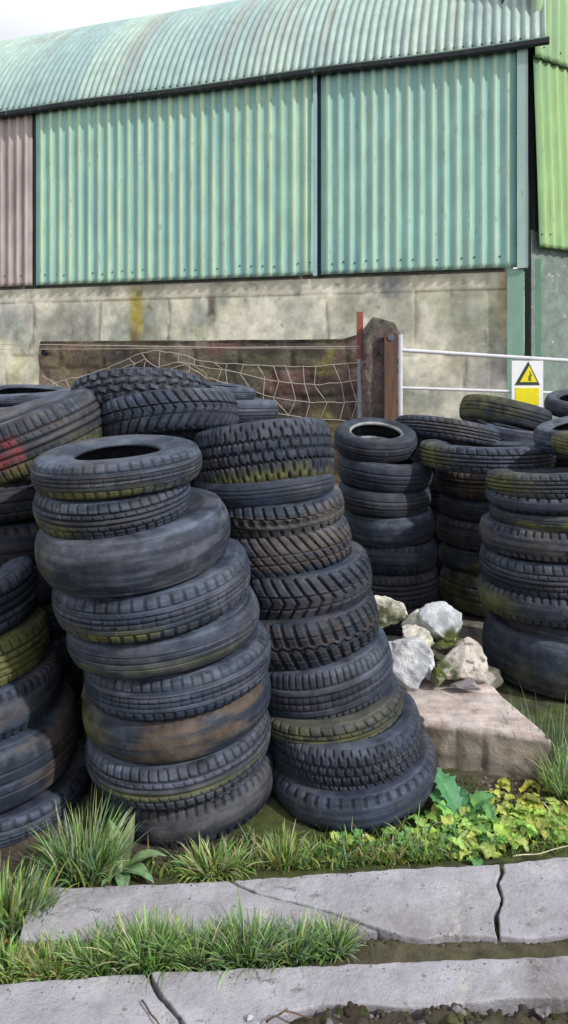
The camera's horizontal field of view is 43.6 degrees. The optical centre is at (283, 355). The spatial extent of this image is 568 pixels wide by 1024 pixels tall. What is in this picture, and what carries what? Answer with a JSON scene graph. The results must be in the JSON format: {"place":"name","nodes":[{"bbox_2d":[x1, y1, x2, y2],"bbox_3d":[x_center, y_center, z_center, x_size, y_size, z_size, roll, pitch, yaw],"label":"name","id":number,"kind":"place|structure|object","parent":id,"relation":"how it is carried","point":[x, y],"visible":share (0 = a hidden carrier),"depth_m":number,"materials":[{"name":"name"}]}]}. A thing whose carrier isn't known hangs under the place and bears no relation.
{"place":"outdoors","nodes":[
{"label":"outdoors","id":0,"kind":"place"},
{"bbox_2d":[236,398,278,423],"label":"tyre","id":1,"kind":"object","parent":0,"point":[256,409],"visible":0.44,"depth_m":4.22,"materials":[{"name":"rubber"}]},
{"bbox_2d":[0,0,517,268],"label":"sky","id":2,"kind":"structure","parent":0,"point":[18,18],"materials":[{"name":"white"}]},
{"bbox_2d":[0,485,567,1023],"bbox_3d":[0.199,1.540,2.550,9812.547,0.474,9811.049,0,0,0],"label":"ground","id":3,"kind":"structure","parent":0,"point":[272,815],"depth_m":2.49,"materials":[{"name":"plant"}]},
{"bbox_2d":[0,923,68,982],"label":"grass tuft","id":4,"kind":"object","parent":3,"relation":"on","point":[7,977],"visible":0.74,"depth_m":2.02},
{"bbox_2d":[0,847,76,940],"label":"grass tuft","id":5,"kind":"object","parent":3,"relation":"on","point":[16,905],"visible":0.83,"depth_m":2.20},
{"bbox_2d":[0,923,88,982],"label":"grass tuft","id":6,"kind":"object","parent":3,"relation":"on","point":[54,974],"visible":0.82,"depth_m":2.00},
{"bbox_2d":[0,738,90,847],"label":"tyre","id":7,"kind":"object","parent":3,"relation":"on","point":[71,783],"visible":0.42,"depth_m":2.68,"materials":[{"name":"rubber"}]},
{"bbox_2d":[0,680,79,812],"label":"tyre","id":8,"kind":"object","parent":7,"relation":"on","point":[36,758],"visible":0.67,"depth_m":2.67,"materials":[{"name":"rubber"}]},
{"bbox_2d":[0,644,61,741],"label":"tyre","id":9,"kind":"object","parent":8,"relation":"on","point":[29,699],"visible":0.69,"depth_m":2.71,"materials":[{"name":"rubber"}]},
{"bbox_2d":[0,605,49,686],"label":"tyre","id":10,"kind":"object","parent":9,"relation":"on","point":[24,645],"visible":0.81,"depth_m":2.74,"materials":[{"name":"rubber"}]},
{"bbox_2d":[0,556,37,634],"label":"tyre","id":11,"kind":"object","parent":10,"relation":"on","point":[18,586],"visible":0.94,"depth_m":2.78,"materials":[{"name":"rubber"}]},
{"bbox_2d":[77,696,83,738],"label":"tyre","id":12,"kind":"object","parent":3,"relation":"on","point":[80,703],"visible":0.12,"depth_m":3.23,"materials":[{"name":"rubber"}]},
{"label":"tyre","id":13,"kind":"object","parent":12,"relation":"on","visible":0},
{"bbox_2d":[48,634,74,673],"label":"tyre","id":14,"kind":"object","parent":13,"relation":"on","point":[59,644],"visible":0.1,"depth_m":3.09,"materials":[{"name":"rubber"}]},
{"bbox_2d":[41,601,65,642],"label":"tyre","id":15,"kind":"object","parent":14,"relation":"on","point":[57,630],"visible":0.05,"depth_m":3.05,"materials":[{"name":"rubber"}]},
{"bbox_2d":[34,564,52,605],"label":"tyre","id":16,"kind":"object","parent":15,"relation":"on","point":[44,592],"visible":0.06,"depth_m":3.00,"materials":[{"name":"rubber"}]},
{"bbox_2d":[0,518,39,567],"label":"tyre","id":17,"kind":"object","parent":16,"relation":"on","point":[17,538],"visible":0.16,"depth_m":2.95,"materials":[{"name":"rubber"}]},
{"bbox_2d":[0,476,35,522],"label":"tyre","id":18,"kind":"object","parent":17,"relation":"on","point":[16,500],"visible":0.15,"depth_m":2.94,"materials":[{"name":"rubber"}]},
{"bbox_2d":[0,388,103,485],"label":"tyre","id":19,"kind":"object","parent":18,"relation":"on","point":[31,431],"visible":0.88,"depth_m":2.94,"materials":[{"name":"rubber"}]},
{"bbox_2d":[22,785,152,886],"bbox_3d":[-0.675,1.647,2.398,0.455,0.261,0.343,0,0,0],"label":"grass tuft","id":20,"kind":"object","parent":3,"relation":"on","point":[83,855],"visible":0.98,"depth_m":2.37,"materials":[{"name":"plant"}]},
{"bbox_2d":[0,975,180,1023],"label":"kerb slab","id":21,"kind":"structure","parent":3,"relation":"on","point":[100,1000],"depth_m":1.88,"materials":[{"name":"concrete"}]},
{"bbox_2d":[48,908,146,983],"bbox_3d":[-0.539,1.699,2.042,0.298,0.152,0.252,0,0,0],"label":"grass tuft","id":22,"kind":"object","parent":3,"relation":"on","point":[87,961],"visible":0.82,"depth_m":2.02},
{"bbox_2d":[101,813,166,885],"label":"broadleaf plant","id":23,"kind":"object","parent":3,"relation":"on","point":[135,864],"visible":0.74,"depth_m":2.42,"materials":[{"name":"green plant"}]},
{"bbox_2d":[82,896,209,994],"bbox_3d":[-0.402,1.676,2.041,0.374,0.180,0.306,0,0,18],"label":"grass tuft","id":24,"kind":"object","parent":3,"relation":"on","point":[134,967],"visible":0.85,"depth_m":2.03,"materials":[{"name":"plant"}]},
{"bbox_2d":[0,312,362,420],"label":"wire fence","id":25,"kind":"object","parent":3,"relation":"on","point":[359,325],"visible":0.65,"depth_m":6.53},
{"bbox_2d":[104,747,274,848],"bbox_3d":[-0.375,1.688,2.851,0.678,0.163,0.669,-6,1,0],"label":"tyre","id":26,"kind":"object","parent":3,"relation":"on","point":[244,801],"visible":0.38,"depth_m":2.56,"materials":[{"name":"rubber"}]},
{"bbox_2d":[85,708,270,809],"bbox_3d":[-0.415,1.506,2.842,0.731,0.165,0.751,-5,2,0],"label":"tyre","id":27,"kind":"object","parent":26,"relation":"on","point":[163,786],"visible":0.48,"depth_m":2.52,"materials":[{"name":"rubber"}]},
{"bbox_2d":[82,671,270,763],"bbox_3d":[-0.421,1.345,2.830,0.742,0.166,0.731,-5,3,0],"label":"tyre","id":28,"kind":"object","parent":27,"relation":"on","point":[181,739],"visible":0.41,"depth_m":2.51,"materials":[{"name":"rubber"}]},
{"bbox_2d":[83,620,270,720],"bbox_3d":[-0.413,1.183,2.801,0.727,0.164,0.719,-6,3,0],"label":"tyre","id":29,"kind":"object","parent":28,"relation":"on","point":[240,672],"visible":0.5,"depth_m":2.49,"materials":[{"name":"rubber"}]},
{"bbox_2d":[66,586,259,678],"bbox_3d":[-0.464,1.024,2.770,0.738,0.143,0.723,-5,4,0],"label":"tyre","id":30,"kind":"object","parent":29,"relation":"on","point":[232,630],"visible":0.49,"depth_m":2.46,"materials":[{"name":"rubber"}]},
{"bbox_2d":[52,537,250,643],"bbox_3d":[-0.507,0.874,2.759,0.756,0.167,0.767,-6,4,0],"label":"tyre","id":31,"kind":"object","parent":30,"relation":"on","point":[219,587],"visible":0.57,"depth_m":2.44,"materials":[{"name":"rubber"}]},
{"bbox_2d":[34,487,229,597],"bbox_3d":[-0.569,0.687,2.720,0.728,0.205,0.744,-5,5,0],"label":"tyre","id":32,"kind":"object","parent":31,"relation":"on","point":[191,541],"visible":0.72,"depth_m":2.41,"materials":[{"name":"rubber"}]},
{"bbox_2d":[32,482,190,539],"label":"tyre","id":33,"kind":"object","parent":32,"relation":"on","point":[92,519],"visible":0.59,"depth_m":2.43,"materials":[{"name":"rubber"}]},
{"bbox_2d":[30,434,201,499],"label":"tyre","id":34,"kind":"object","parent":33,"relation":"on","point":[111,467],"visible":1,"depth_m":2.46,"materials":[{"name":"rubber"}]},
{"bbox_2d":[137,896,246,979],"bbox_3d":[-0.258,1.690,2.049,0.353,0.162,0.260,0,0,0],"label":"grass tuft","id":35,"kind":"object","parent":3,"relation":"on","point":[197,962],"visible":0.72,"depth_m":2.03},
{"bbox_2d":[38,335,357,484],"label":"wall","id":36,"kind":"structure","parent":3,"relation":"on","point":[72,361],"depth_m":7.48,"materials":[{"name":"wood"}]},
{"bbox_2d":[20,881,377,952],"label":"kerb slab","id":37,"kind":"structure","parent":3,"relation":"on","point":[80,905],"depth_m":2.20,"materials":[{"name":"concrete"}]},
{"bbox_2d":[160,828,267,887],"bbox_3d":[-0.233,1.698,2.409,0.386,0.153,0.251,0,0,0],"label":"grass tuft","id":38,"kind":"object","parent":3,"relation":"on","point":[223,869],"visible":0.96,"depth_m":2.40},
{"bbox_2d":[183,887,305,988],"bbox_3d":[-0.116,1.685,2.051,0.373,0.168,0.287,0,0,0],"label":"grass tuft","id":39,"kind":"object","parent":3,"relation":"on","point":[249,950],"visible":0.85,"depth_m":2.04,"materials":[{"name":"plant"}]},
{"bbox_2d":[0,0,549,419],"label":"barn","id":40,"kind":"structure","parent":3,"relation":"on","point":[275,169],"depth_m":10.12,"materials":[{"name":"green paint"}]},
{"bbox_2d":[253,820,312,873],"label":"grass tuft","id":41,"kind":"object","parent":3,"relation":"on","point":[274,857],"visible":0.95,"depth_m":2.43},
{"bbox_2d":[7,776,567,1023],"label":"gravel","id":42,"kind":"structure","parent":3,"relation":"on","point":[462,1013],"depth_m":1.84,"materials":[{"name":"gravel"}]},
{"bbox_2d":[240,903,341,979],"bbox_3d":[0.020,1.698,2.061,0.292,0.139,0.242,0,0,-32],"label":"grass tuft","id":43,"kind":"object","parent":3,"relation":"on","point":[298,949],"visible":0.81,"depth_m":2.05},
{"bbox_2d":[42,805,567,887],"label":"grass","id":44,"kind":"structure","parent":3,"relation":"on","point":[318,856],"depth_m":2.47,"materials":[{"name":"plant"}]},
{"bbox_2d":[297,909,366,964],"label":"grass tuft","id":45,"kind":"object","parent":3,"relation":"on","point":[345,944],"visible":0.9,"depth_m":2.06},
{"bbox_2d":[272,729,438,832],"bbox_3d":[0.282,1.680,2.931,0.699,0.142,0.709,-5,1,0],"label":"tyre","id":46,"kind":"object","parent":3,"relation":"on","point":[407,793],"visible":0.5,"depth_m":2.64,"materials":[{"name":"rubber"}]},
{"bbox_2d":[268,689,422,790],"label":"tyre","id":47,"kind":"object","parent":46,"relation":"on","point":[392,751],"visible":0.51,"depth_m":2.69,"materials":[{"name":"rubber"}]},
{"bbox_2d":[270,672,403,743],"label":"tyre","id":48,"kind":"object","parent":47,"relation":"on","point":[382,714],"visible":0.39,"depth_m":2.76,"materials":[{"name":"rubber"}]},
{"bbox_2d":[268,625,392,719],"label":"tyre","id":49,"kind":"object","parent":48,"relation":"on","point":[359,680],"visible":0.4,"depth_m":2.80,"materials":[{"name":"rubber"}]},
{"bbox_2d":[259,590,378,670],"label":"tyre","id":50,"kind":"object","parent":49,"relation":"on","point":[314,641],"visible":0.35,"depth_m":2.83,"materials":[{"name":"rubber"}]},
{"bbox_2d":[249,540,371,619],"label":"tyre","id":51,"kind":"object","parent":50,"relation":"on","point":[344,583],"visible":0.46,"depth_m":2.88,"materials":[{"name":"rubber"}]},
{"bbox_2d":[230,515,351,578],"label":"tyre","id":52,"kind":"object","parent":51,"relation":"on","point":[293,554],"visible":0.52,"depth_m":2.90,"materials":[{"name":"rubber"}]},
{"bbox_2d":[227,484,343,538],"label":"tyre","id":53,"kind":"object","parent":52,"relation":"on","point":[286,520],"visible":0.45,"depth_m":2.92,"materials":[{"name":"rubber"}]},
{"bbox_2d":[193,474,334,507],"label":"tyre","id":54,"kind":"object","parent":53,"relation":"on","point":[265,493],"visible":0.53,"depth_m":2.94,"materials":[{"name":"rubber"}]},
{"bbox_2d":[192,417,334,483],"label":"tyre","id":55,"kind":"object","parent":54,"relation":"on","point":[270,450],"visible":0.79,"depth_m":2.97,"materials":[{"name":"rubber"}]},
{"bbox_2d":[151,956,567,1023],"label":"kerb slab","id":56,"kind":"structure","parent":3,"relation":"on","point":[416,989],"depth_m":1.92,"materials":[{"name":"concrete"}]},
{"bbox_2d":[234,863,501,945],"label":"kerb slab","id":57,"kind":"structure","parent":3,"relation":"on","point":[418,907],"depth_m":2.24,"materials":[{"name":"concrete"}]},
{"bbox_2d":[326,825,420,856],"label":"sprawling plant","id":58,"kind":"object","parent":3,"relation":"on","point":[388,832],"visible":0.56,"depth_m":2.55,"materials":[{"name":"green plant"}]},
{"bbox_2d":[360,318,399,420],"bbox_3d":[0.857,0.564,6.317,0.353,1.793,0.373,0,0,0],"label":"gate post","id":59,"kind":"object","parent":3,"relation":"on","point":[379,371],"visible":0.37,"depth_m":6.21,"materials":[{"name":"wood"}]},
{"bbox_2d":[398,334,567,415],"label":"field gate","id":60,"kind":"structure","parent":59,"relation":"attached to","point":[401,350],"depth_m":6.14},
{"bbox_2d":[512,361,542,406],"bbox_3d":[2.099,0.248,6.117,0.271,0.412,0.017,0,0,0],"label":"warning sign","id":61,"kind":"object","parent":60,"relation":"attached to","point":[527,381],"visible":0.89,"depth_m":6.12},
{"bbox_2d":[437,574,453,607],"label":"tyre","id":62,"kind":"object","parent":3,"relation":"on","point":[439,594],"visible":0.03,"depth_m":4.95,"materials":[{"name":"rubber"}]},
{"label":"tyre","id":63,"kind":"object","parent":62,"relation":"on","visible":0},
{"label":"tyre","id":64,"kind":"object","parent":63,"relation":"on","visible":0},
{"bbox_2d":[429,478,440,509],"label":"tyre","id":65,"kind":"object","parent":64,"relation":"on","point":[435,496],"visible":0.03,"depth_m":4.97,"materials":[{"name":"rubber"}]},
{"bbox_2d":[416,440,434,476],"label":"tyre","id":66,"kind":"object","parent":65,"relation":"on","point":[418,443],"depth_m":5.09,"materials":[{"name":"rubber"}]},
{"bbox_2d":[396,415,500,446],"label":"tyre","id":67,"kind":"object","parent":66,"relation":"on","point":[454,430],"visible":0.74,"depth_m":4.77,"materials":[{"name":"rubber"}]},
{"bbox_2d":[403,796,518,864],"bbox_3d":[0.645,1.740,2.612,0.444,0.101,0.331,0,0,21],"label":"sprawling plant","id":68,"kind":"object","parent":3,"relation":"on","point":[483,828],"visible":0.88,"depth_m":2.59,"materials":[{"name":"green plant"}]},
{"bbox_2d":[429,767,497,829],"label":"serrated plant","id":69,"kind":"object","parent":3,"relation":"on","point":[451,793],"visible":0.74,"depth_m":2.74,"materials":[{"name":"green plant"}]},
{"bbox_2d":[439,564,488,616],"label":"tyre","id":70,"kind":"object","parent":3,"relation":"on","point":[458,590],"visible":0.29,"depth_m":4.74,"materials":[{"name":"rubber"}]},
{"bbox_2d":[438,542,481,574],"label":"tyre","id":71,"kind":"object","parent":70,"relation":"on","point":[461,560],"visible":0.21,"depth_m":4.74,"materials":[{"name":"rubber"}]},
{"bbox_2d":[436,513,481,551],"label":"tyre","id":72,"kind":"object","parent":71,"relation":"on","point":[457,533],"visible":0.32,"depth_m":4.72,"materials":[{"name":"rubber"}]},
{"bbox_2d":[438,494,489,522],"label":"tyre","id":73,"kind":"object","parent":72,"relation":"on","point":[465,509],"visible":0.26,"depth_m":4.71,"materials":[{"name":"rubber"}]},
{"bbox_2d":[433,469,487,500],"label":"tyre","id":74,"kind":"object","parent":73,"relation":"on","point":[462,485],"visible":0.3,"depth_m":4.70,"materials":[{"name":"rubber"}]},
{"bbox_2d":[418,439,555,474],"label":"tyre","id":75,"kind":"object","parent":74,"relation":"on","point":[439,454],"visible":0.9,"depth_m":4.25,"materials":[{"name":"rubber"}]},
{"bbox_2d":[533,416,567,455],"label":"tyre","id":76,"kind":"object","parent":75,"relation":"on","point":[543,432],"visible":0.77,"depth_m":4.30,"materials":[{"name":"rubber"}]},
{"bbox_2d":[424,649,503,688],"bbox_3d":[0.839,1.702,3.789,0.508,0.305,0.534,0,0,-27],"label":"boulder","id":77,"kind":"object","parent":3,"relation":"on","point":[498,680],"visible":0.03,"depth_m":3.70,"materials":[{"name":"stone"}]},
{"bbox_2d":[401,609,418,626],"bbox_3d":[0.729,1.453,3.779,0.196,0.165,0.166,0,0,-44],"label":"boulder","id":78,"kind":"object","parent":77,"relation":"on","point":[410,619],"visible":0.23,"depth_m":3.76,"materials":[{"name":"stone"}]},
{"bbox_2d":[374,595,408,627],"bbox_3d":[0.542,1.390,3.851,0.266,0.184,0.147,0,0,0],"label":"boulder","id":79,"kind":"object","parent":78,"relation":"on","point":[391,611],"visible":0.62,"depth_m":3.79,"materials":[{"name":"stone"}]},
{"bbox_2d":[402,679,550,780],"bbox_3d":[0.763,1.691,3.241,0.812,0.258,0.464,0,0,14],"label":"concrete block","id":80,"kind":"object","parent":3,"relation":"on","point":[465,730],"depth_m":3.03,"materials":[{"name":"concrete"}]},
{"bbox_2d":[388,637,433,690],"bbox_3d":[0.582,1.478,3.431,0.249,0.276,0.220,0,0,0],"label":"boulder","id":81,"kind":"object","parent":80,"relation":"on","point":[412,657],"visible":0.71,"depth_m":3.34,"materials":[{"name":"stone"}]},
{"bbox_2d":[436,637,487,683],"bbox_3d":[0.835,1.489,3.429,0.262,0.222,0.216,0,0,-22],"label":"boulder","id":82,"kind":"object","parent":80,"relation":"on","point":[465,658],"visible":0.86,"depth_m":3.38,"materials":[{"name":"stone"}]},
{"bbox_2d":[484,777,547,816],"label":"sprawling plant","id":83,"kind":"object","parent":3,"relation":"on","point":[504,782],"visible":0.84,"depth_m":2.81,"materials":[{"name":"green plant"}]},
{"bbox_2d":[482,611,567,700],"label":"tyre","id":84,"kind":"object","parent":3,"relation":"on","point":[530,662],"visible":0.66,"depth_m":3.66,"materials":[{"name":"rubber"}]},
{"bbox_2d":[501,616,567,643],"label":"tyre","id":85,"kind":"object","parent":84,"relation":"on","point":[559,635],"visible":0.14,"depth_m":3.65,"materials":[{"name":"rubber"}]},
{"bbox_2d":[476,572,567,627],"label":"tyre","id":86,"kind":"object","parent":85,"relation":"on","point":[529,609],"visible":0.62,"depth_m":3.64,"materials":[{"name":"rubber"}]},
{"bbox_2d":[479,543,567,599],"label":"tyre","id":87,"kind":"object","parent":86,"relation":"on","point":[534,578],"visible":0.67,"depth_m":3.64,"materials":[{"name":"rubber"}]},
{"bbox_2d":[479,511,567,562],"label":"tyre","id":88,"kind":"object","parent":87,"relation":"on","point":[513,541],"visible":0.67,"depth_m":3.65,"materials":[{"name":"rubber"}]},
{"bbox_2d":[489,503,567,532],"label":"tyre","id":89,"kind":"object","parent":88,"relation":"on","point":[551,523],"visible":0.44,"depth_m":3.65,"materials":[{"name":"rubber"}]},
{"bbox_2d":[485,488,567,514],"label":"tyre","id":90,"kind":"object","parent":89,"relation":"on","point":[542,506],"visible":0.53,"depth_m":3.64,"materials":[{"name":"rubber"}]},
{"bbox_2d":[485,467,567,499],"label":"tyre","id":91,"kind":"object","parent":90,"relation":"on","point":[545,483],"visible":0.96,"depth_m":3.69,"materials":[{"name":"rubber"}]},
{"bbox_2d":[493,792,567,851],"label":"sprawling plant","id":92,"kind":"object","parent":3,"relation":"on","point":[530,819],"visible":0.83,"depth_m":2.64,"materials":[{"name":"green plant"}]},
{"bbox_2d":[497,857,567,942],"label":"kerb slab","id":93,"kind":"structure","parent":3,"relation":"on","point":[534,901],"depth_m":2.23,"materials":[{"name":"concrete"}]},
{"bbox_2d":[498,682,567,787],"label":"grass tuft","id":94,"kind":"object","parent":3,"relation":"on","point":[554,738],"visible":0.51,"depth_m":3.04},
{"bbox_2d":[524,0,567,418],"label":"barn annex","id":95,"kind":"object","parent":3,"relation":"on","point":[548,155],"visible":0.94,"depth_m":9.32,"materials":[{"name":"green paint"}]},
{"bbox_2d":[530,727,567,800],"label":"grass tuft","id":96,"kind":"object","parent":3,"relation":"on","point":[560,793],"visible":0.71,"depth_m":2.85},
{"bbox_2d":[382,596,438,635],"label":"tyre","id":97,"kind":"object","parent":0,"point":[395,630],"visible":0.06,"depth_m":4.46,"materials":[{"name":"rubber"}]},
{"bbox_2d":[371,566,438,608],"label":"tyre","id":98,"kind":"object","parent":97,"relation":"on","point":[414,591],"visible":0.48,"depth_m":4.49,"materials":[{"name":"rubber"}]},
{"bbox_2d":[360,537,437,575],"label":"tyre","id":99,"kind":"object","parent":98,"relation":"on","point":[418,559],"visible":0.41,"depth_m":4.48,"materials":[{"name":"rubber"}]},
{"bbox_2d":[343,507,434,547],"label":"tyre","id":100,"kind":"object","parent":99,"relation":"on","point":[370,531],"visible":0.63,"depth_m":4.48,"materials":[{"name":"rubber"}]},
{"bbox_2d":[338,481,430,517],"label":"tyre","id":101,"kind":"object","parent":100,"relation":"on","point":[360,501],"visible":0.6,"depth_m":4.48,"materials":[{"name":"rubber"}]},
{"bbox_2d":[338,452,432,492],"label":"tyre","id":102,"kind":"object","parent":101,"relation":"on","point":[413,473],"visible":0.73,"depth_m":4.49,"materials":[{"name":"rubber"}]},
{"bbox_2d":[334,417,417,462],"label":"tyre","id":103,"kind":"object","parent":102,"relation":"on","point":[372,439],"visible":1,"depth_m":4.59,"materials":[{"name":"rubber"}]},
{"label":"tyre","id":104,"kind":"object","parent":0,"visible":0},
{"bbox_2d":[147,430,202,440],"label":"tyre","id":105,"kind":"object","parent":104,"relation":"on","point":[188,434],"visible":0.02,"depth_m":3.20,"materials":[{"name":"rubber"}]},
{"bbox_2d":[71,367,211,406],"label":"tyre","id":106,"kind":"object","parent":105,"relation":"on","point":[104,386],"visible":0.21,"depth_m":3.24,"materials":[{"name":"rubber"}]},
{"bbox_2d":[100,388,238,436],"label":"tyre","id":107,"kind":"object","parent":105,"relation":"on","point":[162,410],"visible":0.84,"depth_m":3.11,"materials":[{"name":"rubber"}]},
{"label":"tyre","id":108,"kind":"object","parent":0,"visible":0},
{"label":"tyre","id":109,"kind":"object","parent":108,"relation":"on","visible":0},
{"bbox_2d":[459,394,551,430],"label":"tyre","id":110,"kind":"object","parent":109,"relation":"on","point":[480,408],"visible":0.86,"depth_m":5.21,"materials":[{"name":"rubber"}]},
{"bbox_3d":[0.901,1.467,3.563,0.163,0.116,0.178,0,0,-17],"label":"boulder","id":111,"kind":"object","parent":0,"visible":0},
{"bbox_2d":[416,601,462,642],"bbox_3d":[0.815,1.400,3.674,0.237,0.220,0.223,0,0,0],"label":"boulder","id":112,"kind":"object","parent":111,"relation":"on","point":[440,620],"visible":0.8,"depth_m":3.63,"materials":[{"name":"stone"}]},
{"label":"tyre","id":113,"kind":"object","parent":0,"visible":0},
{"bbox_2d":[0,384,70,406],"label":"tyre","id":114,"kind":"object","parent":113,"relation":"on","point":[8,398],"visible":0.54,"depth_m":4.12,"materials":[{"name":"rubber"}]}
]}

